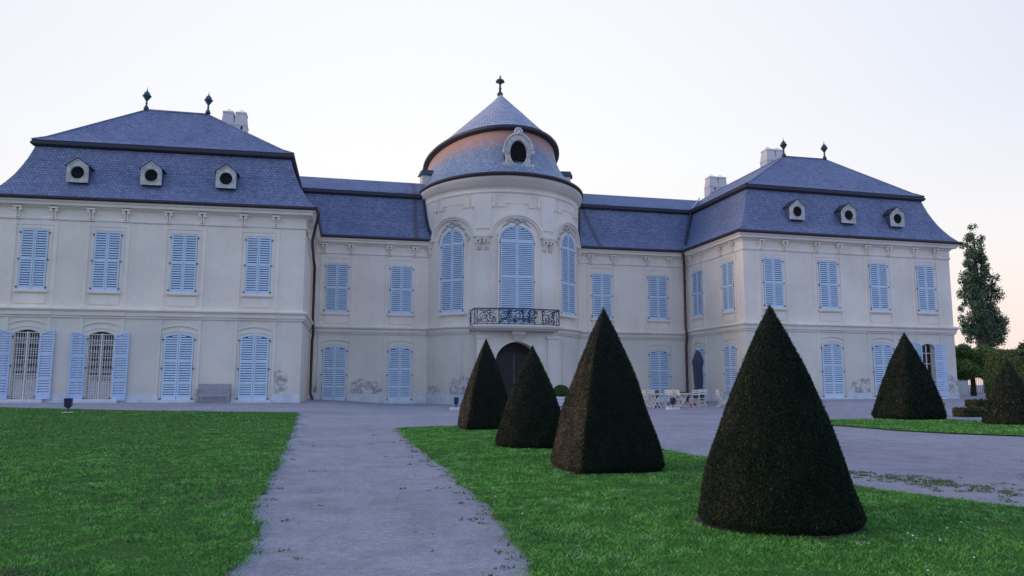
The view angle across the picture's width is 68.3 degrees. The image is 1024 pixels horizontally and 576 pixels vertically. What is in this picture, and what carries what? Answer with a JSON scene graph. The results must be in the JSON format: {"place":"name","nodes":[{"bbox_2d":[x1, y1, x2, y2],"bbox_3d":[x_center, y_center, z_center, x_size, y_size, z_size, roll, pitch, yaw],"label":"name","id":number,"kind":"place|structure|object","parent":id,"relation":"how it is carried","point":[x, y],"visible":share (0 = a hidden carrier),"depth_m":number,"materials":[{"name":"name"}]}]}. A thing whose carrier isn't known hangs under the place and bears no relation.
{"place":"outdoors","nodes":[
{"label":"outdoors","id":0,"kind":"place"},
{"bbox_2d":[0,407,301,575],"bbox_3d":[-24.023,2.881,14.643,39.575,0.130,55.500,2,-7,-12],"label":"lawn","id":1,"kind":"structure","parent":0,"point":[120,552],"depth_m":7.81,"materials":[{"name":"plant"}]},
{"bbox_2d":[61,398,72,412],"bbox_3d":[-15.985,4.247,27.219,0.360,0.565,0.300,2,-7,-12],"label":"floodlight","id":2,"kind":"object","parent":1,"relation":"on","point":[68,403],"visible":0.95,"depth_m":27.13,"materials":[{"name":"metal"}]},
{"bbox_2d":[0,385,1023,575],"bbox_3d":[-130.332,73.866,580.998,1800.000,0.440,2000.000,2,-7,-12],"label":"gravel ground","id":3,"kind":"structure","parent":0,"point":[364,521],"depth_m":9.53,"materials":[{"name":"grey gravel"}]},
{"bbox_2d":[196,384,231,402],"bbox_3d":[-15.646,5.533,39.631,1.660,0.990,0.610,1,-7,-10],"label":"garden bench","id":4,"kind":"object","parent":3,"relation":"on","point":[198,394],"visible":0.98,"depth_m":39.83,"materials":[{"name":"grey wood"}]},
{"bbox_2d":[450,397,459,409],"bbox_3d":[-2.841,5.877,38.377,0.612,0.653,0.490,2,-7,-12],"label":"floodlight","id":5,"kind":"object","parent":3,"relation":"on","point":[456,400],"visible":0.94,"depth_m":38.27,"materials":[{"name":"black metal"}]},
{"bbox_2d":[0,75,962,404],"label":"palace","id":6,"kind":"structure","parent":3,"relation":"on","point":[150,255],"depth_m":48.85,"materials":[{"name":"paint"}]},
{"bbox_2d":[0,319,54,398],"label":"window","id":7,"kind":"structure","parent":6,"relation":"in","point":[25,369],"depth_m":38.74,"materials":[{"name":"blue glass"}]},
{"bbox_2d":[13,225,52,292],"bbox_3d":[-24.906,-1.516,39.281,1.591,3.535,0.180,1,-7,-10],"label":"window","id":8,"kind":"structure","parent":6,"relation":"in","point":[32,263],"depth_m":39.31,"materials":[{"name":"paint"}]},
{"bbox_2d":[67,321,129,400],"bbox_3d":[-21.470,3.809,39.396,2.808,4.130,0.477,1,-7,-10],"label":"window","id":9,"kind":"structure","parent":6,"relation":"in","point":[99,372],"depth_m":39.35,"materials":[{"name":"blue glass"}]},
{"bbox_2d":[87,228,124,294],"bbox_3d":[-21.435,-1.427,39.914,1.591,3.535,0.180,1,-7,-10],"label":"window","id":10,"kind":"structure","parent":6,"relation":"in","point":[107,247],"depth_m":39.94,"materials":[{"name":"paint"}]},
{"bbox_2d":[158,325,200,399],"bbox_3d":[-17.680,3.961,39.976,2.112,4.014,0.102,1,-7,-10],"label":"window","id":11,"kind":"structure","parent":6,"relation":"in","point":[177,356],"depth_m":39.95,"materials":[{"name":"paint"}]},
{"bbox_2d":[166,231,200,295],"bbox_3d":[-17.659,-1.329,40.602,1.591,3.535,0.180,1,-7,-10],"label":"window","id":12,"kind":"structure","parent":6,"relation":"in","point":[183,256],"depth_m":40.63,"materials":[{"name":"paint"}]},
{"bbox_2d":[235,326,275,399],"bbox_3d":[-13.896,4.059,40.666,2.112,4.014,0.102,1,-7,-10],"label":"window","id":13,"kind":"structure","parent":6,"relation":"in","point":[252,366],"depth_m":40.64,"materials":[{"name":"paint"}]},
{"bbox_2d":[241,233,274,297],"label":"window","id":14,"kind":"structure","parent":6,"relation":"in","point":[257,257],"depth_m":41.32,"materials":[{"name":"paint"}]},
{"bbox_2d":[318,339,351,400],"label":"window","id":15,"kind":"structure","parent":6,"relation":"in","point":[334,374],"depth_m":49.04,"materials":[{"name":"paint"}]},
{"bbox_2d":[322,261,350,315],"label":"window","id":16,"kind":"structure","parent":6,"relation":"in","point":[337,294],"depth_m":49.71,"materials":[{"name":"paint"}]},
{"bbox_2d":[384,340,415,400],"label":"window","id":17,"kind":"structure","parent":6,"relation":"in","point":[399,368],"depth_m":49.97,"materials":[{"name":"paint"}]},
{"bbox_2d":[387,263,414,316],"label":"window","id":18,"kind":"structure","parent":6,"relation":"in","point":[401,296],"depth_m":50.65,"materials":[{"name":"paint"}]},
{"bbox_2d":[437,228,466,315],"bbox_3d":[-3.899,-1.108,49.508,2.180,5.790,0.320,-4,-8,31],"label":"window","id":19,"kind":"structure","parent":6,"relation":"in","point":[453,243],"depth_m":49.43,"materials":[{"name":"paint"}]},
{"bbox_2d":[496,343,529,397],"bbox_3d":[0.130,5.481,48.470,2.940,4.400,0.195,2,-7,-12],"label":"door","id":20,"kind":"structure","parent":6,"relation":"in","point":[510,358],"depth_m":48.48,"materials":[{"name":"wood"}]},
{"bbox_2d":[496,223,536,324],"bbox_3d":[0.318,-0.875,48.778,2.660,6.710,0.320,2,-7,-12],"label":"window","id":21,"kind":"structure","parent":6,"relation":"in","point":[516,246],"depth_m":48.76,"materials":[{"name":"paint"}]},
{"bbox_2d":[558,233,577,318],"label":"window","id":22,"kind":"structure","parent":6,"relation":"in","point":[566,245],"depth_m":50.94,"materials":[{"name":"paint"}]},
{"bbox_2d":[590,271,613,320],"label":"window","id":23,"kind":"structure","parent":6,"relation":"in","point":[601,296],"depth_m":53.83,"materials":[{"name":"paint"}]},
{"bbox_2d":[646,273,669,322],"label":"window","id":24,"kind":"structure","parent":6,"relation":"in","point":[658,310],"depth_m":54.76,"materials":[{"name":"paint"}]},
{"bbox_2d":[645,344,672,399],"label":"window","id":25,"kind":"structure","parent":6,"relation":"in","point":[660,360],"depth_m":54.10,"materials":[{"name":"paint"}]},
{"bbox_2d":[691,267,703,319],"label":"window","id":26,"kind":"structure","parent":6,"relation":"in","point":[697,283],"depth_m":53.52,"materials":[{"name":"paint"}]},
{"bbox_2d":[692,341,706,398],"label":"window","id":27,"kind":"structure","parent":6,"relation":"in","point":[702,351],"depth_m":52.38,"materials":[{"name":"paint"}]},
{"bbox_2d":[721,258,734,314],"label":"window","id":28,"kind":"structure","parent":6,"relation":"in","point":[727,269],"depth_m":49.41,"materials":[{"name":"paint"}]},
{"bbox_2d":[721,338,738,399],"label":"window","id":29,"kind":"structure","parent":6,"relation":"in","point":[730,354],"depth_m":48.88,"materials":[{"name":"paint"}]},
{"bbox_2d":[761,255,786,310],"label":"window","id":30,"kind":"structure","parent":6,"relation":"in","point":[773,284],"depth_m":48.04,"materials":[{"name":"paint"}]},
{"bbox_2d":[816,258,841,311],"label":"window","id":31,"kind":"structure","parent":6,"relation":"in","point":[828,281],"depth_m":49.02,"materials":[{"name":"paint"}]},
{"bbox_2d":[817,336,845,396],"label":"window","id":32,"kind":"structure","parent":6,"relation":"in","point":[833,381],"depth_m":48.36,"materials":[{"name":"paint"}]},
{"bbox_2d":[866,260,891,313],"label":"window","id":33,"kind":"structure","parent":6,"relation":"in","point":[878,274],"depth_m":49.96,"materials":[{"name":"paint"}]},
{"bbox_2d":[868,337,895,396],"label":"window","id":34,"kind":"structure","parent":6,"relation":"in","point":[881,353],"depth_m":49.30,"materials":[{"name":"paint"}]},
{"bbox_2d":[914,263,938,314],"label":"window","id":35,"kind":"structure","parent":6,"relation":"in","point":[925,281],"depth_m":50.88,"materials":[{"name":"paint"}]},
{"bbox_2d":[913,342,948,395],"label":"window","id":36,"kind":"structure","parent":6,"relation":"in","point":[926,350],"depth_m":50.27,"materials":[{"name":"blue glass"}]},
{"bbox_2d":[557,397,564,405],"bbox_3d":[2.949,6.804,45.444,1.020,0.620,1.020,2,-7,-12],"label":"planter","id":37,"kind":"object","parent":3,"relation":"on","point":[560,402],"visible":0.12,"depth_m":44.96,"materials":[{"name":"white stone"}]},
{"bbox_2d":[554,385,567,396],"bbox_3d":[2.951,6.257,45.515,1.062,0.892,1.058,2,-7,-12],"label":"box ball","id":38,"kind":"object","parent":37,"relation":"in","point":[560,390],"visible":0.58,"depth_m":45.14,"materials":[{"name":"green plant"}]},
{"bbox_2d":[246,414,1023,575],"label":"weeds","id":39,"kind":"object","parent":3,"relation":"on","point":[955,484],"visible":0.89,"depth_m":8.91,"materials":[{"name":"green plant"}]},
{"bbox_2d":[642,390,654,407],"bbox_3d":[7.645,6.234,42.441,0.591,1.019,0.480,2,-7,-12],"label":"folding chair","id":40,"kind":"object","parent":3,"relation":"on","point":[649,401],"visible":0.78,"depth_m":42.30,"materials":[{"name":"beige paint"}]},
{"bbox_2d":[645,390,654,406],"bbox_3d":[7.830,6.325,43.172,0.480,1.019,0.591,3,-8,-21],"label":"folding chair","id":41,"kind":"object","parent":3,"relation":"on","point":[647,397],"visible":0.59,"depth_m":42.98,"materials":[{"name":"beige paint"}]},
{"bbox_2d":[647,393,662,407],"bbox_3d":[7.970,6.275,41.982,0.720,0.817,0.664,2,-7,-12],"label":"cafe table","id":42,"kind":"object","parent":3,"relation":"on","point":[654,394],"visible":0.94,"depth_m":42.01,"materials":[{"name":"beige paint"}]},
{"bbox_2d":[653,390,659,406],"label":"folding chair","id":43,"kind":"object","parent":3,"relation":"on","point":[657,391],"visible":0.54,"depth_m":43.30,"materials":[{"name":"metal"}]},
{"bbox_2d":[664,390,672,407],"bbox_3d":[8.797,6.239,42.472,0.480,1.019,0.591,-1,-7,5],"label":"folding chair","id":44,"kind":"object","parent":3,"relation":"on","point":[667,394],"visible":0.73,"depth_m":42.30,"materials":[{"name":"beige paint"}]},
{"bbox_2d":[666,398,679,409],"bbox_3d":[8.386,6.047,39.428,0.612,0.653,0.490,2,-7,-12],"label":"floodlight","id":45,"kind":"object","parent":3,"relation":"on","point":[672,401],"visible":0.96,"depth_m":39.32,"materials":[{"name":"metal"}]},
{"bbox_2d":[668,389,680,406],"bbox_3d":[9.581,6.506,44.614,0.480,1.019,0.591,4,-8,-30],"label":"folding chair","id":46,"kind":"object","parent":3,"relation":"on","point":[674,396],"visible":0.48,"depth_m":44.73,"materials":[{"name":"beige paint"}]},
{"bbox_2d":[674,390,687,407],"bbox_3d":[9.462,6.222,42.331,0.591,1.019,0.480,3,-8,-21],"label":"folding chair","id":47,"kind":"object","parent":3,"relation":"on","point":[679,399],"visible":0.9,"depth_m":42.20,"materials":[{"name":"beige paint"}]},
{"bbox_2d":[673,393,691,407],"bbox_3d":[9.729,6.427,43.183,0.840,0.819,0.703,2,-7,-12],"label":"cafe table","id":48,"kind":"object","parent":3,"relation":"on","point":[683,394],"visible":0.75,"depth_m":42.95,"materials":[{"name":"beige paint"}]},
{"bbox_2d":[689,390,699,407],"bbox_3d":[10.399,6.316,43.129,0.480,1.019,0.591,2,-7,-16],"label":"folding chair","id":49,"kind":"object","parent":3,"relation":"on","point":[695,399],"visible":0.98,"depth_m":42.94,"materials":[{"name":"beige paint"}]},
{"bbox_2d":[692,348,704,405],"bbox_3d":[11.412,5.421,46.292,0.711,3.520,0.723,5,-8,-31],"label":"parasol","id":50,"kind":"object","parent":3,"relation":"on","point":[697,361],"visible":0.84,"depth_m":46.11,"materials":[{"name":"fabric"}]},
{"bbox_2d":[697,389,706,406],"bbox_3d":[11.215,6.493,44.633,0.480,1.019,0.591,1,-7,-3],"label":"folding chair","id":51,"kind":"object","parent":3,"relation":"on","point":[703,390],"visible":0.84,"depth_m":44.42,"materials":[{"name":"beige paint"}]},
{"bbox_2d":[715,389,725,407],"bbox_3d":[11.875,6.257,42.770,0.591,1.019,0.480,1,-7,-4],"label":"folding chair","id":52,"kind":"object","parent":3,"relation":"on","point":[717,391],"visible":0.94,"depth_m":42.70,"materials":[{"name":"beige paint"}]},
{"bbox_2d":[957,379,968,394],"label":"garden wall","id":53,"kind":"structure","parent":3,"relation":"on","point":[962,387],"depth_m":69.01,"materials":[{"name":"paint"}]},
{"bbox_2d":[968,378,985,394],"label":"garden gate","id":54,"kind":"structure","parent":53,"relation":"attached to","point":[978,386],"depth_m":69.64,"materials":[{"name":"metal"}]},
{"bbox_2d":[952,406,985,416],"bbox_3d":[19.826,4.710,28.782,6.794,0.504,0.696,2,-7,-12],"label":"hedge","id":55,"kind":"object","parent":3,"relation":"on","point":[966,412],"visible":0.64,"depth_m":27.96,"materials":[{"name":"green plant"}]},
{"bbox_2d":[964,398,987,407],"bbox_3d":[24.965,5.501,35.965,7.574,0.534,0.802,2,-7,-12],"label":"hedge","id":56,"kind":"object","parent":3,"relation":"on","point":[973,403],"visible":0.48,"depth_m":35.03,"materials":[{"name":"green plant"}]},
{"bbox_2d":[955,343,999,395],"bbox_3d":[38.130,6.849,62.564,4.347,4.753,4.049,2,-7,-12],"label":"lime tree","id":57,"kind":"object","parent":3,"relation":"on","point":[970,365],"visible":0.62,"depth_m":62.11,"materials":[{"name":"green plant"}]},
{"bbox_2d":[956,223,1010,391],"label":"poplar tree","id":58,"kind":"object","parent":3,"relation":"on","point":[985,326],"visible":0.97,"depth_m":101.14,"materials":[{"name":"green plant"}]},
{"bbox_2d":[981,348,1023,398],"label":"clipped hedge","id":59,"kind":"object","parent":3,"relation":"on","point":[994,360],"visible":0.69,"depth_m":50.49,"materials":[{"name":"green plant"}]},
{"bbox_2d":[1017,339,1023,349],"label":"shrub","id":60,"kind":"object","parent":3,"relation":"on","point":[1021,346],"visible":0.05,"depth_m":79.27,"materials":[{"name":"green plant"}]},
{"bbox_2d":[0,0,1023,384],"label":"sky","id":61,"kind":"structure","parent":0,"point":[636,98],"materials":[{"name":"white"}]},
{"bbox_2d":[687,401,701,405],"bbox_3d":[10.906,6.918,45.228,1.069,0.271,0.700,2,-7,-12],"label":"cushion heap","id":62,"kind":"object","parent":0,"point":[693,403],"visible":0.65,"depth_m":44.99,"materials":[{"name":"fabric"}]},
{"bbox_2d":[394,425,1023,575],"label":"lawn","id":63,"kind":"structure","parent":0,"point":[815,571],"depth_m":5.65,"materials":[{"name":"plant"}]},
{"bbox_2d":[457,339,507,429],"bbox_3d":[-0.681,2.515,19.623,1.363,2.431,1.373,2,-7,-15],"label":"topiary pyramid","id":64,"kind":"object","parent":63,"relation":"on","point":[484,401],"visible":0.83,"depth_m":19.16,"materials":[{"name":"plant"}]},
{"bbox_2d":[494,345,560,448],"bbox_3d":[0.386,2.057,14.175,1.417,1.988,1.417,2,-7,-12],"label":"topiary cone","id":65,"kind":"object","parent":63,"relation":"on","point":[530,417],"visible":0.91,"depth_m":13.75,"materials":[{"name":"plant"}]},
{"bbox_2d":[550,307,665,474],"bbox_3d":[1.284,1.423,10.511,1.304,2.336,1.312,2,-7,-16],"label":"topiary pyramid","id":66,"kind":"object","parent":63,"relation":"on","point":[606,425],"visible":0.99,"depth_m":10.07,"materials":[{"name":"plant"}]},
{"bbox_2d":[697,304,867,537],"bbox_3d":[2.252,1.112,6.506,1.369,1.960,1.377,2,-7,-12],"label":"topiary cone","id":67,"kind":"object","parent":63,"relation":"on","point":[776,463],"visible":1,"depth_m":6.09,"materials":[{"name":"plant"}]},
{"bbox_2d":[830,418,1023,435],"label":"lawn","id":68,"kind":"structure","parent":0,"point":[976,423],"depth_m":20.99,"materials":[{"name":"plant"}]},
{"bbox_2d":[871,333,947,419],"bbox_3d":[13.590,3.043,25.990,1.837,3.070,1.821,2,-7,-14],"label":"topiary pyramid","id":69,"kind":"object","parent":68,"relation":"on","point":[908,390],"visible":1,"depth_m":25.50,"materials":[{"name":"plant"}]},
{"bbox_2d":[981,359,1023,424],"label":"topiary pyramid","id":70,"kind":"object","parent":68,"relation":"on","point":[1005,404],"visible":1,"depth_m":22.24,"materials":[{"name":"plant"}]}
]}

